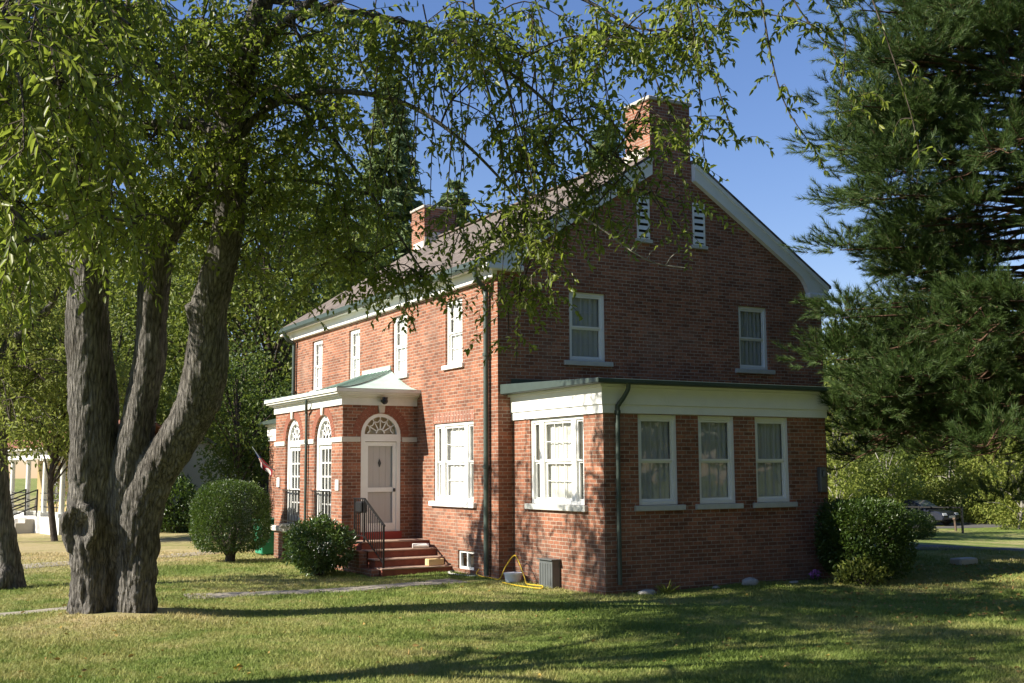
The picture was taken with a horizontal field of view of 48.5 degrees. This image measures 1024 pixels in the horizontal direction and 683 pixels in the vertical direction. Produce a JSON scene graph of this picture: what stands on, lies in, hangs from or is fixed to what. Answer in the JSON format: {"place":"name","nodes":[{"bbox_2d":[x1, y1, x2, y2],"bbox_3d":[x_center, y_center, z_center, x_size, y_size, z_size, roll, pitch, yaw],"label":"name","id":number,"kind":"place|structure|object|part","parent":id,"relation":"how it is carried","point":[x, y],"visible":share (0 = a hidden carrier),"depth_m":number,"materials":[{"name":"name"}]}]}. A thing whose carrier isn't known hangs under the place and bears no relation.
{"place":"outdoors","nodes":[
{"label":"outdoors","id":0,"kind":"place"},
{"bbox_2d":[0,606,66,616],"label":"side path","id":1,"kind":"structure","parent":0,"point":[47,609],"depth_m":17.93,"materials":[{"name":"concrete"}]},
{"bbox_2d":[23,551,223,568],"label":"back path","id":2,"kind":"structure","parent":0,"point":[44,565],"depth_m":27.56,"materials":[{"name":"concrete"}]},
{"bbox_2d":[183,578,470,598],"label":"front path","id":3,"kind":"structure","parent":0,"point":[344,589],"depth_m":21.18,"materials":[{"name":"concrete"}]},
{"bbox_2d":[425,558,443,565],"bbox_3d":[-1.668,4.744,24.453,0.370,0.143,0.180,3,-7,-29],"label":"stone block","id":4,"kind":"object","parent":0,"point":[433,561],"depth_m":24.38,"materials":[{"name":"beige stone"}]},
{"bbox_2d":[0,472,1023,682],"bbox_3d":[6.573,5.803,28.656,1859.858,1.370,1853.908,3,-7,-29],"label":"lawn","id":5,"kind":"structure","parent":0,"point":[178,542],"depth_m":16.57,"materials":[{"name":"green plant"}]},
{"bbox_2d":[1,283,130,540],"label":"broadleaf tree","id":6,"kind":"object","parent":5,"relation":"on","point":[52,479],"visible":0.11,"depth_m":36.83,"materials":[{"name":"green plant"}]},
{"bbox_2d":[0,277,133,469],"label":"broadleaf tree","id":7,"kind":"object","parent":5,"relation":"on","point":[54,340],"visible":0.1,"depth_m":36.32,"materials":[{"name":"green plant"}]},
{"bbox_2d":[0,150,136,589],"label":"cherry tree","id":8,"kind":"object","parent":5,"relation":"on","point":[11,572],"visible":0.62,"depth_m":21.53,"materials":[{"name":"green plant"}]},
{"bbox_2d":[0,195,138,510],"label":"broadleaf tree","id":9,"kind":"object","parent":5,"relation":"on","point":[58,299],"visible":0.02,"depth_m":57.96,"materials":[{"name":"green plant"}]},
{"bbox_2d":[7,418,173,534],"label":"porch house","id":10,"kind":"structure","parent":5,"relation":"on","point":[26,519],"depth_m":42.48,"materials":[{"name":"white wood"}]},
{"bbox_2d":[49,466,58,501],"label":"window","id":11,"kind":"structure","parent":10,"relation":"in","point":[56,488],"depth_m":47.15,"materials":[{"name":"white paint"}]},
{"bbox_2d":[38,286,188,510],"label":"broadleaf tree","id":12,"kind":"object","parent":5,"relation":"on","point":[163,400],"visible":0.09,"depth_m":46.52,"materials":[{"name":"green plant"}]},
{"bbox_2d":[0,0,229,365],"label":"cherry tree","id":13,"kind":"object","parent":5,"relation":"on","point":[63,49],"visible":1,"depth_m":9.40,"materials":[{"name":"green plant"}]},
{"bbox_2d":[26,200,286,424],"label":"broadleaf tree","id":14,"kind":"object","parent":5,"relation":"on","point":[130,308],"visible":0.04,"depth_m":53.99,"materials":[{"name":"green plant"}]},
{"bbox_2d":[160,472,200,532],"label":"bush","id":15,"kind":"object","parent":5,"relation":"on","point":[174,525],"visible":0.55,"depth_m":41.41,"materials":[{"name":"green plant"}]},
{"bbox_2d":[115,230,286,399],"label":"broadleaf tree","id":16,"kind":"object","parent":5,"relation":"on","point":[230,304],"visible":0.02,"depth_m":73.12,"materials":[{"name":"green plant"}]},
{"bbox_2d":[175,494,236,531],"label":"bush","id":17,"kind":"object","parent":5,"relation":"on","point":[207,511],"visible":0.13,"depth_m":42.35,"materials":[{"name":"green plant"}]},
{"bbox_2d":[177,369,256,503],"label":"broadleaf tree","id":18,"kind":"object","parent":5,"relation":"on","point":[229,434],"depth_m":58.12,"materials":[{"name":"green plant"}]},
{"bbox_2d":[173,437,261,525],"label":"clapboard house","id":19,"kind":"structure","parent":5,"relation":"on","point":[191,472],"depth_m":46.21,"materials":[{"name":"beige"}]},
{"bbox_2d":[162,338,291,534],"bbox_3d":[-9.252,3.378,39.085,5.022,6.973,5.637,1,-7,-10],"label":"broadleaf tree","id":20,"kind":"object","parent":5,"relation":"on","point":[238,447],"visible":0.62,"depth_m":38.74,"materials":[{"name":"green plant"}]},
{"bbox_2d":[186,475,276,561],"bbox_3d":[-6.911,4.370,27.849,2.104,2.213,2.070,3,-7,-29],"label":"shrub","id":21,"kind":"object","parent":5,"relation":"on","point":[229,548],"visible":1,"depth_m":27.34,"materials":[{"name":"green plant"}]},
{"bbox_2d":[233,664,242,668],"bbox_3d":[-2.974,3.530,12.336,0.094,0.051,0.124,-2,-7,13],"label":"fallen leaf","id":22,"kind":"object","parent":5,"relation":"on","point":[238,666],"visible":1,"depth_m":12.33,"materials":[{"name":"yellow plant"}]},
{"bbox_2d":[113,127,402,517],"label":"broadleaf tree","id":23,"kind":"object","parent":5,"relation":"on","point":[261,323],"visible":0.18,"depth_m":49.44,"materials":[{"name":"green plant"}]},
{"bbox_2d":[254,518,273,553],"bbox_3d":[-6.468,5.166,30.094,0.670,0.950,0.740,3,-7,-29],"label":"garbage bin","id":24,"kind":"object","parent":5,"relation":"on","point":[268,548],"visible":0.3,"depth_m":29.81,"materials":[{"name":"green plastic"}]},
{"bbox_2d":[280,511,360,575],"bbox_3d":[-4.108,4.315,24.141,1.684,1.419,1.846,3,-7,-29],"label":"shrub","id":25,"kind":"object","parent":5,"relation":"on","point":[302,538],"visible":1,"depth_m":23.80,"materials":[{"name":"green plant"}]},
{"bbox_2d":[235,167,409,402],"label":"broadleaf tree","id":26,"kind":"object","parent":5,"relation":"on","point":[357,232],"visible":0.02,"depth_m":62.07,"materials":[{"name":"green plant"}]},
{"bbox_2d":[352,75,431,274],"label":"fir tree","id":27,"kind":"object","parent":5,"relation":"on","point":[402,173],"visible":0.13,"depth_m":69.34,"materials":[{"name":"green plant"}]},
{"bbox_2d":[437,177,470,226],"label":"fir tree","id":28,"kind":"object","parent":5,"relation":"on","point":[452,194],"visible":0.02,"depth_m":81.96,"materials":[{"name":"green plant"}]},
{"bbox_2d":[0,0,950,613],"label":"cherry tree","id":29,"kind":"object","parent":5,"relation":"on","point":[126,470],"visible":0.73,"depth_m":15.53,"materials":[{"name":"green plant"}]},
{"bbox_2d":[476,555,543,588],"bbox_3d":[-0.054,4.431,22.128,0.361,0.516,2.851,2,-7,-24],"label":"garden hose","id":30,"kind":"object","parent":5,"relation":"on","point":[513,584],"visible":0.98,"depth_m":22.01,"materials":[{"name":"yellow rubber"}]},
{"bbox_2d":[504,572,521,581],"bbox_3d":[0.014,4.633,22.311,0.360,0.190,0.360,3,-7,-29],"label":"bucket","id":31,"kind":"object","parent":5,"relation":"on","point":[512,576],"visible":0.93,"depth_m":22.18,"materials":[{"name":"plastic"}]},
{"bbox_2d":[6,564,1023,677],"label":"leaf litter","id":32,"kind":"object","parent":5,"relation":"on","point":[415,645],"visible":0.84,"depth_m":17.18,"materials":[{"name":"brown plant"}]},
{"bbox_2d":[537,557,560,588],"bbox_3d":[0.699,4.404,21.420,0.223,0.615,0.540,3,-7,-29],"label":"metal box","id":33,"kind":"object","parent":5,"relation":"on","point":[549,572],"visible":0.94,"depth_m":21.28,"materials":[{"name":"grey metal"}]},
{"bbox_2d":[258,95,841,594],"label":"brick house","id":34,"kind":"structure","parent":5,"relation":"on","point":[642,425],"depth_m":24.42,"materials":[{"name":"red brick"}]},
{"bbox_2d":[252,446,274,478],"bbox_3d":[-6.272,3.320,30.068,1.400,1.099,0.237,-2,-7,13],"label":"flag","id":35,"kind":"object","parent":34,"relation":"attached to","point":[265,466],"visible":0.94,"depth_m":30.12,"materials":[{"name":"fabric"}]},
{"bbox_2d":[279,412,302,527],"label":"arched window","id":36,"kind":"structure","parent":34,"relation":"in","point":[293,495],"depth_m":28.61,"materials":[{"name":"white paint"}]},
{"bbox_2d":[309,340,322,391],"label":"window","id":37,"kind":"structure","parent":34,"relation":"in","point":[318,345],"depth_m":32.82,"materials":[{"name":"white paint"}]},
{"bbox_2d":[311,407,334,529],"bbox_3d":[-4.303,3.086,26.552,0.500,3.160,1.740,3,-7,-29],"label":"arched window","id":38,"kind":"structure","parent":34,"relation":"in","point":[326,424],"depth_m":26.80,"materials":[{"name":"white paint"}]},
{"bbox_2d":[351,328,359,378],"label":"window","id":39,"kind":"structure","parent":34,"relation":"in","point":[355,334],"depth_m":30.33,"materials":[{"name":"white paint"}]},
{"bbox_2d":[394,315,408,378],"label":"window","id":40,"kind":"structure","parent":34,"relation":"in","point":[400,338],"depth_m":27.77,"materials":[{"name":"white paint"}]},
{"bbox_2d":[412,543,428,547],"bbox_3d":[-2.016,4.503,25.069,0.360,0.100,0.100,1,-7,-12],"label":"newspaper","id":41,"kind":"object","parent":34,"relation":"on","point":[420,545],"visible":1,"depth_m":25.04,"materials":[{"name":"white paper"}]},
{"bbox_2d":[441,298,463,370],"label":"window","id":42,"kind":"structure","parent":34,"relation":"in","point":[454,325],"depth_m":25.19,"materials":[{"name":"white paint"}]},
{"bbox_2d":[429,421,475,507],"bbox_3d":[-1.241,2.646,24.676,0.242,1.870,2.312,3,-7,-29],"label":"window","id":43,"kind":"structure","parent":34,"relation":"in","point":[454,476],"depth_m":24.83,"materials":[{"name":"white paint"}]},
{"bbox_2d":[447,550,474,575],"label":"basement window","id":44,"kind":"structure","parent":34,"relation":"in","point":[468,555],"depth_m":24.05,"materials":[{"name":"white paint"}]},
{"bbox_2d":[524,415,587,511],"bbox_3d":[0.875,2.301,21.638,0.242,1.810,2.341,3,-7,-29],"label":"triple window","id":45,"kind":"structure","parent":34,"relation":"in","point":[558,442],"depth_m":21.75,"materials":[{"name":"white paint"}]},
{"bbox_2d":[564,291,612,366],"bbox_3d":[1.591,-0.260,24.330,1.365,1.583,0.232,3,-7,-29],"label":"window","id":46,"kind":"structure","parent":34,"relation":"in","point":[587,347],"depth_m":24.42,"materials":[{"name":"white paint"}]},
{"bbox_2d":[634,414,685,510],"bbox_3d":[2.659,2.220,20.856,1.338,1.750,0.232,3,-7,-29],"label":"window","id":47,"kind":"structure","parent":34,"relation":"in","point":[657,457],"depth_m":20.95,"materials":[{"name":"white paint"}]},
{"bbox_2d":[695,416,743,509],"bbox_3d":[3.863,2.289,21.530,1.330,1.750,0.232,3,-7,-29],"label":"window","id":48,"kind":"structure","parent":34,"relation":"in","point":[715,433],"depth_m":21.62,"materials":[{"name":"white paint"}]},
{"bbox_2d":[735,306,775,374],"bbox_3d":[5.619,-0.029,26.585,1.322,1.583,0.232,3,-7,-29],"label":"window","id":49,"kind":"structure","parent":34,"relation":"in","point":[752,320],"depth_m":26.68,"materials":[{"name":"white paint"}]},
{"bbox_2d":[753,417,797,507],"bbox_3d":[5.067,2.358,22.204,1.311,1.750,0.232,3,-7,-29],"label":"window","id":50,"kind":"structure","parent":34,"relation":"in","point":[771,443],"depth_m":22.30,"materials":[{"name":"grey glass"}]},
{"bbox_2d":[583,120,625,173],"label":"fir tree","id":51,"kind":"object","parent":5,"relation":"on","point":[598,144],"visible":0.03,"depth_m":74.02,"materials":[{"name":"green plant"}]},
{"bbox_2d":[638,589,656,594],"bbox_3d":[2.375,4.407,19.909,0.390,0.130,0.211,3,-7,-29],"label":"stone","id":52,"kind":"object","parent":5,"relation":"on","point":[645,591],"visible":0.84,"depth_m":19.84,"materials":[{"name":"grey stone"}]},
{"bbox_2d":[655,579,678,593],"bbox_3d":[2.734,4.335,20.127,0.503,0.255,0.371,-2,-7,18],"label":"weed","id":53,"kind":"object","parent":5,"relation":"on","point":[662,589],"visible":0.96,"depth_m":20.11,"materials":[{"name":"green plant"}]},
{"bbox_2d":[742,577,758,584],"bbox_3d":[4.427,4.475,21.134,0.373,0.187,0.226,3,-7,-29],"label":"stone","id":54,"kind":"object","parent":5,"relation":"on","point":[750,581],"visible":0.84,"depth_m":21.06,"materials":[{"name":"grey stone"}]},
{"bbox_2d":[807,569,822,581],"bbox_3d":[5.851,4.542,21.934,0.316,0.298,0.299,3,-7,-29],"label":"flower","id":55,"kind":"object","parent":5,"relation":"on","point":[817,575],"visible":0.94,"depth_m":21.91,"materials":[{"name":"purple plant"}]},
{"bbox_2d":[823,354,849,387],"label":"broadleaf tree","id":56,"kind":"object","parent":5,"relation":"on","point":[828,361],"visible":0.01,"depth_m":80.55,"materials":[{"name":"green plant"}]},
{"bbox_2d":[824,382,879,511],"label":"bush","id":57,"kind":"object","parent":5,"relation":"on","point":[840,486],"visible":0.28,"depth_m":49.10,"materials":[{"name":"green plant"}]},
{"bbox_2d":[831,552,893,585],"bbox_3d":[6.535,4.238,21.107,1.474,0.673,0.788,3,-7,-29],"label":"plant","id":58,"kind":"object","parent":5,"relation":"on","point":[849,571],"visible":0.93,"depth_m":20.99,"materials":[{"name":"green plant"}]},
{"bbox_2d":[811,493,919,583],"bbox_3d":[6.796,3.806,21.925,2.115,1.783,2.052,3,-7,-29],"label":"shrub","id":59,"kind":"object","parent":5,"relation":"on","point":[837,545],"visible":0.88,"depth_m":21.44,"materials":[{"name":"green plant"}]},
{"bbox_2d":[828,473,907,530],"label":"bush","id":60,"kind":"object","parent":5,"relation":"on","point":[866,492],"visible":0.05,"depth_m":54.01,"materials":[{"name":"green plant"}]},
{"bbox_2d":[824,369,923,497],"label":"broadleaf tree","id":61,"kind":"object","parent":5,"relation":"on","point":[843,437],"visible":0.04,"depth_m":64.76,"materials":[{"name":"green plant"}]},
{"bbox_2d":[827,433,925,517],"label":"bush","id":62,"kind":"object","parent":5,"relation":"on","point":[888,473],"visible":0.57,"depth_m":53.05,"materials":[{"name":"green plant"}]},
{"bbox_2d":[822,296,945,451],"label":"broadleaf tree","id":63,"kind":"object","parent":5,"relation":"on","point":[854,345],"depth_m":84.38,"materials":[{"name":"green plant"}]},
{"bbox_2d":[771,0,1023,503],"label":"pine tree","id":64,"kind":"object","parent":5,"relation":"on","point":[959,309],"visible":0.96,"depth_m":22.63,"materials":[{"name":"green plant"}]},
{"bbox_2d":[867,380,959,497],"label":"broadleaf tree","id":65,"kind":"object","parent":5,"relation":"on","point":[922,472],"visible":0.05,"depth_m":74.42,"materials":[{"name":"green plant"}]},
{"bbox_2d":[896,508,938,538],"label":"shrub","id":66,"kind":"object","parent":5,"relation":"on","point":[919,519],"visible":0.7,"depth_m":50.01,"materials":[{"name":"green plant"}]},
{"bbox_2d":[898,479,947,508],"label":"bush","id":67,"kind":"object","parent":5,"relation":"on","point":[918,496],"visible":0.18,"depth_m":68.53,"materials":[{"name":"green plant"}]},
{"bbox_2d":[904,506,963,532],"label":"pipe rail","id":68,"kind":"object","parent":5,"relation":"on","point":[962,521],"visible":0.41,"depth_m":57.06,"materials":[{"name":"black metal"}]},
{"bbox_2d":[935,447,955,500],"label":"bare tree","id":69,"kind":"object","parent":5,"relation":"on","point":[947,475],"visible":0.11,"depth_m":71.13,"materials":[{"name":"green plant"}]},
{"bbox_2d":[922,475,984,521],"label":"bush","id":70,"kind":"object","parent":5,"relation":"on","point":[944,487],"visible":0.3,"depth_m":69.07,"materials":[{"name":"green plant"}]},
{"bbox_2d":[953,518,956,530],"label":"marker post","id":71,"kind":"object","parent":5,"relation":"on","point":[955,526],"visible":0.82,"depth_m":58.78,"materials":[{"name":"beige wood"}]},
{"bbox_2d":[906,422,1021,490],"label":"broadleaf tree","id":72,"kind":"object","parent":5,"relation":"on","point":[931,468],"visible":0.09,"depth_m":72.93,"materials":[{"name":"green plant"}]},
{"bbox_2d":[950,557,977,564],"bbox_3d":[10.144,4.975,25.502,0.600,0.230,0.320,3,-7,-29],"label":"concrete block","id":73,"kind":"object","parent":5,"relation":"on","point":[964,560],"depth_m":25.37,"materials":[{"name":"concrete"}]},
{"bbox_2d":[934,351,1023,511],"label":"broadleaf tree","id":74,"kind":"object","parent":5,"relation":"on","point":[969,479],"visible":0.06,"depth_m":66.55,"materials":[{"name":"green plant"}]},
{"bbox_2d":[950,490,1018,523],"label":"bush","id":75,"kind":"object","parent":5,"relation":"on","point":[969,516],"visible":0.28,"depth_m":65.38,"materials":[{"name":"green plant"}]},
{"bbox_2d":[946,429,1023,529],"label":"bush","id":76,"kind":"object","parent":5,"relation":"on","point":[1020,504],"visible":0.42,"depth_m":59.64,"materials":[{"name":"green plant"}]},
{"bbox_2d":[992,486,1023,527],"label":"bush","id":77,"kind":"object","parent":5,"relation":"on","point":[1008,503],"visible":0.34,"depth_m":61.47,"materials":[{"name":"green plant"}]},
{"bbox_2d":[4,0,1023,478],"label":"sky","id":78,"kind":"structure","parent":0,"point":[765,184],"materials":[{"name":"blue"}]},
{"bbox_2d":[847,522,1013,529],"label":"road","id":79,"kind":"structure","parent":0,"point":[970,525],"depth_m":63.67,"materials":[{"name":"grey asphalt"}]},
{"bbox_2d":[903,499,958,524],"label":"car","id":80,"kind":"object","parent":79,"relation":"on","point":[944,517],"visible":0.45,"depth_m":64.52,"materials":[{"name":"grey paint"}]},
{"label":"side window","id":81,"kind":"part","parent":80,"relation":"part of","materials":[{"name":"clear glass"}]},
{"bbox_2d":[874,544,1023,551],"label":"driveway","id":82,"kind":"structure","parent":0,"point":[1013,549],"depth_m":33.19,"materials":[{"name":"grey asphalt"}]}
]}

